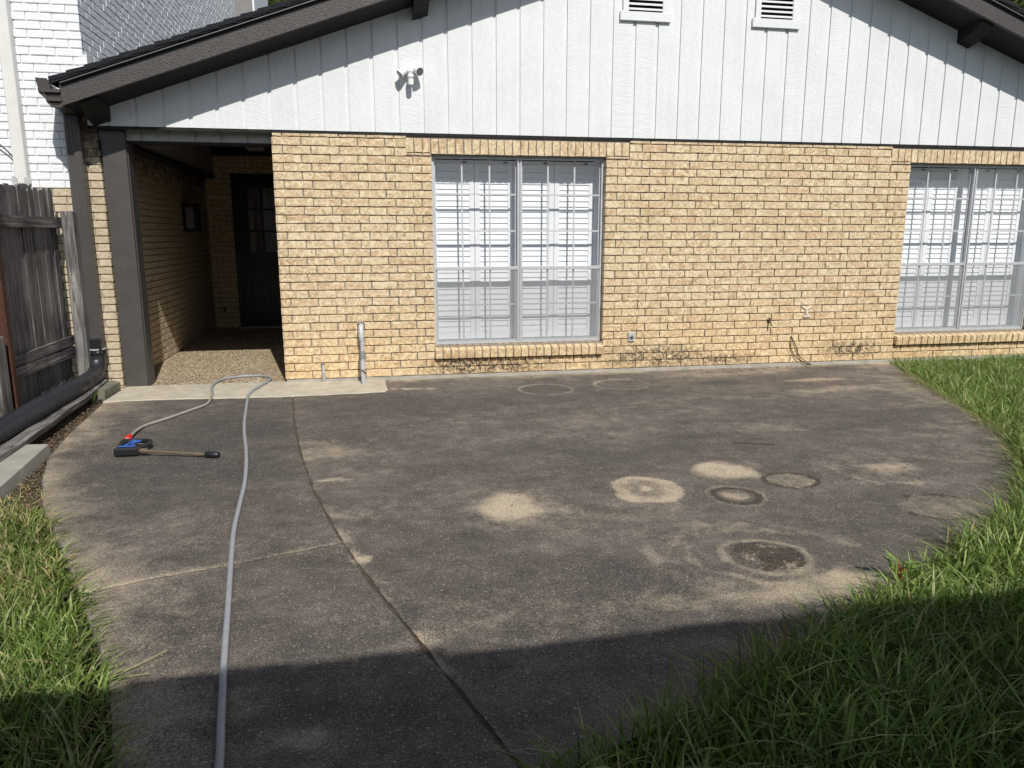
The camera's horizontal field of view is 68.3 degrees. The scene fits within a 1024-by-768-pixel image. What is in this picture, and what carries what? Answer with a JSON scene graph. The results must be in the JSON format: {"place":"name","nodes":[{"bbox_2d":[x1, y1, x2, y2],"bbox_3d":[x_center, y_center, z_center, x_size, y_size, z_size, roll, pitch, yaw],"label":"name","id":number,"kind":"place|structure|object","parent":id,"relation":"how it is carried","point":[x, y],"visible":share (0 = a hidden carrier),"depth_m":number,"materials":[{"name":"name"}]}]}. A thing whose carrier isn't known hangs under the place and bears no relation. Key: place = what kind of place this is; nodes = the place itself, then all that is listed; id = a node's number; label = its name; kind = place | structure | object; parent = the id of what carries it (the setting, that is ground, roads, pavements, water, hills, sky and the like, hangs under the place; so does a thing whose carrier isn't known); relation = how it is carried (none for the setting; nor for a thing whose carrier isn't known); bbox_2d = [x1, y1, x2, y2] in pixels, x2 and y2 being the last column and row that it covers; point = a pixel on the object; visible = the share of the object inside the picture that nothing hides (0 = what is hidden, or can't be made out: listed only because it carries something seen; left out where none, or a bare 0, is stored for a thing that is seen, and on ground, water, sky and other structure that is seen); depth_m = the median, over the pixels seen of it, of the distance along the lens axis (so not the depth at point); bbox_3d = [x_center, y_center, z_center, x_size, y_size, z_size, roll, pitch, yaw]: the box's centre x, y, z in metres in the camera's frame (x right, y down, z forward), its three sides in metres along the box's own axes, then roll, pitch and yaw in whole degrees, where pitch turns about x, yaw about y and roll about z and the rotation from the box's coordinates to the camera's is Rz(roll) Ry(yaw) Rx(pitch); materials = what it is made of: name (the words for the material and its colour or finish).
{"place":"outdoors","nodes":[
{"label":"outdoors","id":0,"kind":"place"},
{"bbox_2d":[40,397,341,597],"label":"walkway slab","id":1,"kind":"structure","parent":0,"point":[148,516],"depth_m":4.33,"materials":[{"name":"concrete"}]},
{"bbox_2d":[113,434,219,457],"bbox_3d":[-2.413,0.442,5.073,0.926,0.069,0.335,6,13,27],"label":"washer gun","id":2,"kind":"object","parent":1,"relation":"on","point":[124,447],"visible":1,"depth_m":5.03,"materials":[{"name":"blue plastic"}]},
{"bbox_2d":[131,374,271,767],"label":"pressure hose","id":3,"kind":"object","parent":1,"relation":"on","point":[220,734],"visible":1,"depth_m":3.08,"materials":[{"name":"grey rubber"}]},
{"bbox_2d":[103,379,387,402],"bbox_3d":[-2.433,0.057,7.178,2.490,0.014,0.736,-2,11,-10],"label":"concrete strip","id":4,"kind":"object","parent":1,"relation":"on","point":[222,390],"visible":0.95,"depth_m":7.12,"materials":[{"name":"beige concrete"}]},
{"bbox_2d":[321,363,325,381],"bbox_3d":[-1.880,-0.114,7.529,0.036,0.184,0.034,-2,11,-10],"label":"pipe stub","id":5,"kind":"object","parent":4,"relation":"on","point":[323,373],"visible":1,"depth_m":7.52,"materials":[{"name":"grey plastic"}]},
{"bbox_2d":[121,328,286,389],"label":"porch floor","id":6,"kind":"structure","parent":0,"point":[212,357],"depth_m":8.91,"materials":[{"name":"beige gravel"}]},
{"bbox_2d":[78,544,516,767],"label":"walkway slab","id":7,"kind":"structure","parent":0,"point":[331,664],"depth_m":2.53,"materials":[{"name":"concrete"}]},
{"bbox_2d":[107,650,166,679],"bbox_3d":[-1.244,0.955,2.540,0.076,0.023,0.201,10,15,41],"label":"grass stem","id":8,"kind":"object","parent":7,"relation":"on","point":[136,665],"visible":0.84,"depth_m":2.53,"materials":[{"name":"plant"}]},
{"bbox_2d":[0,369,1023,767],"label":"lawn soil","id":9,"kind":"structure","parent":0,"point":[106,699],"depth_m":2.48,"materials":[{"name":"brown soil"}]},
{"bbox_2d":[0,183,90,416],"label":"wooden fence","id":10,"kind":"object","parent":9,"relation":"on","point":[38,350],"visible":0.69,"depth_m":6.34,"materials":[{"name":"wood"}]},
{"bbox_2d":[4,397,102,505],"bbox_3d":[-4.027,0.392,5.708,2.200,0.001,3.400,-2,11,-10],"label":"dirt strip","id":11,"kind":"object","parent":9,"relation":"on","point":[87,404],"depth_m":5.77,"materials":[{"name":"soil"}]},
{"bbox_2d":[0,444,50,504],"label":"concrete block","id":12,"kind":"structure","parent":11,"relation":"on","point":[18,466],"depth_m":4.71,"materials":[{"name":"grey concrete"}]},
{"bbox_2d":[1,400,101,519],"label":"mulch litter","id":13,"kind":"object","parent":11,"relation":"on","point":[88,413],"visible":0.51,"depth_m":5.39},
{"bbox_2d":[0,379,107,461],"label":"timber edging","id":14,"kind":"object","parent":11,"relation":"on","point":[28,435],"visible":0.87,"depth_m":5.49,"materials":[{"name":"grey wood"}]},
{"bbox_2d":[90,391,98,403],"bbox_3d":[-3.702,0.120,6.679,0.139,0.139,0.132,-2,11,-10],"label":"weed","id":15,"kind":"object","parent":11,"relation":"on","point":[92,399],"visible":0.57,"depth_m":6.67,"materials":[{"name":"green plant"}]},
{"bbox_2d":[95,380,120,402],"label":"concrete block","id":16,"kind":"structure","parent":11,"relation":"on","point":[107,390],"depth_m":6.90,"materials":[{"name":"grey concrete"}]},
{"bbox_2d":[0,470,161,767],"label":"lawn grass","id":17,"kind":"structure","parent":9,"relation":"on","point":[13,621],"depth_m":2.61,"materials":[{"name":"plant"}]},
{"bbox_2d":[50,397,523,767],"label":"joint dirt","id":18,"kind":"structure","parent":9,"relation":"on","point":[482,721],"depth_m":2.92,"materials":[{"name":"brown soil"}]},
{"bbox_2d":[474,350,1023,767],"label":"lawn grass","id":19,"kind":"structure","parent":9,"relation":"on","point":[970,718],"depth_m":2.38,"materials":[{"name":"plant"}]},
{"bbox_2d":[293,363,1022,767],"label":"patio slab","id":20,"kind":"structure","parent":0,"point":[701,517],"depth_m":4.07,"materials":[{"name":"concrete"}]},
{"bbox_2d":[403,363,979,607],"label":"leaf litter","id":21,"kind":"object","parent":20,"relation":"on","point":[700,430],"visible":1,"depth_m":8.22,"materials":[{"name":"brown plant"}]},
{"bbox_2d":[734,442,775,443],"bbox_3d":[1.708,0.416,5.308,0.284,0.011,0.021,1,11,7],"label":"twig","id":22,"kind":"object","parent":20,"relation":"on","point":[755,443],"visible":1,"depth_m":5.30,"materials":[{"name":"wood"}]},
{"bbox_2d":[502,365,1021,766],"bbox_3d":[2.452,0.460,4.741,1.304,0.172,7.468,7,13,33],"label":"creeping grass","id":23,"kind":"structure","parent":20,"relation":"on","point":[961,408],"depth_m":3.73,"materials":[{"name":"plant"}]},
{"bbox_2d":[882,548,920,579],"bbox_3d":[1.650,0.777,3.198,0.169,0.171,0.133,4,12,18],"label":"weed","id":24,"kind":"object","parent":20,"relation":"on","point":[890,561],"visible":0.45,"depth_m":3.21,"materials":[{"name":"green plant"}]},
{"label":"ground","id":25,"kind":"structure","parent":0,"visible":0},
{"bbox_2d":[0,0,267,386],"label":"neighbour house","id":26,"kind":"structure","parent":25,"relation":"on","point":[42,38],"depth_m":7.22,"materials":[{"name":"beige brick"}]},
{"bbox_2d":[181,203,201,231],"bbox_3d":[-4.252,-2.207,10.016,0.224,0.370,0.204,-2,11,-10],"label":"porch lantern","id":27,"kind":"object","parent":26,"relation":"attached to","point":[191,216],"visible":1,"depth_m":9.94,"materials":[{"name":"black metal"}]},
{"bbox_2d":[268,0,285,5],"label":"broadleaf tree","id":28,"kind":"object","parent":25,"relation":"on","point":[271,2],"visible":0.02,"depth_m":22.34,"materials":[{"name":"green plant"}]},
{"bbox_2d":[35,0,1023,386],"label":"brick house","id":29,"kind":"structure","parent":25,"relation":"on","point":[535,186],"depth_m":7.82,"materials":[{"name":"brick"}]},
{"bbox_2d":[0,338,106,444],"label":"drain pipe","id":30,"kind":"object","parent":29,"relation":"attached to","point":[15,422],"visible":0.97,"depth_m":5.88,"materials":[{"name":"black plastic"}]},
{"bbox_2d":[246,147,265,150],"bbox_3d":[-3.526,-3.295,10.386,0.320,0.157,0.320,-2,11,-10],"label":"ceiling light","id":31,"kind":"object","parent":29,"relation":"attached to","point":[256,148],"visible":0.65,"depth_m":10.31,"materials":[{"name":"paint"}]},
{"bbox_2d":[236,180,282,325],"bbox_3d":[-3.770,-2.029,11.824,0.900,2.240,0.084,-2,11,-10],"label":"front door","id":32,"kind":"structure","parent":29,"relation":"in","point":[259,258],"depth_m":11.78,"materials":[{"name":"black wood"}]},
{"bbox_2d":[358,323,365,383],"bbox_3d":[-1.491,-0.303,7.513,0.064,0.591,0.315,-2,11,-10],"label":"conduit riser","id":33,"kind":"object","parent":29,"relation":"attached to","point":[361,340],"visible":1,"depth_m":7.45,"materials":[{"name":"metal"}]},
{"bbox_2d":[396,63,423,84],"bbox_3d":[-0.959,-2.913,7.096,0.252,0.191,0.155,-2,11,-10],"label":"floodlight","id":34,"kind":"object","parent":29,"relation":"attached to","point":[408,70],"visible":1,"depth_m":7.07,"materials":[{"name":"white plastic"}]},
{"bbox_2d":[431,155,604,344],"bbox_3d":[0.054,-1.384,7.876,1.818,1.926,0.252,-2,11,-10],"label":"window","id":35,"kind":"structure","parent":29,"relation":"in","point":[517,240],"depth_m":7.91,"materials":[{"name":"glass"}]},
{"bbox_2d":[628,332,634,341],"bbox_3d":[1.278,-0.504,8.073,0.075,0.103,0.044,-2,11,-10],"label":"outlet box","id":36,"kind":"object","parent":29,"relation":"attached to","point":[631,336],"visible":1,"depth_m":8.06,"materials":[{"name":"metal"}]},
{"bbox_2d":[789,336,810,364],"bbox_3d":[3.238,-0.376,8.466,0.269,0.333,0.023,0,11,-2],"label":"loose cable","id":37,"kind":"object","parent":29,"relation":"attached to","point":[797,351],"visible":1,"depth_m":8.46,"materials":[{"name":"black rubber"}]},
{"bbox_2d":[802,306,812,317],"bbox_3d":[3.283,-0.806,8.410,0.142,0.136,0.043,-2,11,-10],"label":"plaster patch","id":38,"kind":"object","parent":29,"relation":"attached to","point":[806,313],"visible":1,"depth_m":8.40,"materials":[{"name":"beige paint"}]},
{"bbox_2d":[894,163,1023,332],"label":"window","id":39,"kind":"structure","parent":29,"relation":"in","point":[962,268],"depth_m":8.88,"materials":[{"name":"glass"}]},
{"bbox_2d":[1008,0,1023,7],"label":"broadleaf tree","id":40,"kind":"object","parent":25,"relation":"on","point":[1020,3],"visible":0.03,"depth_m":23.43,"materials":[{"name":"green plant"}]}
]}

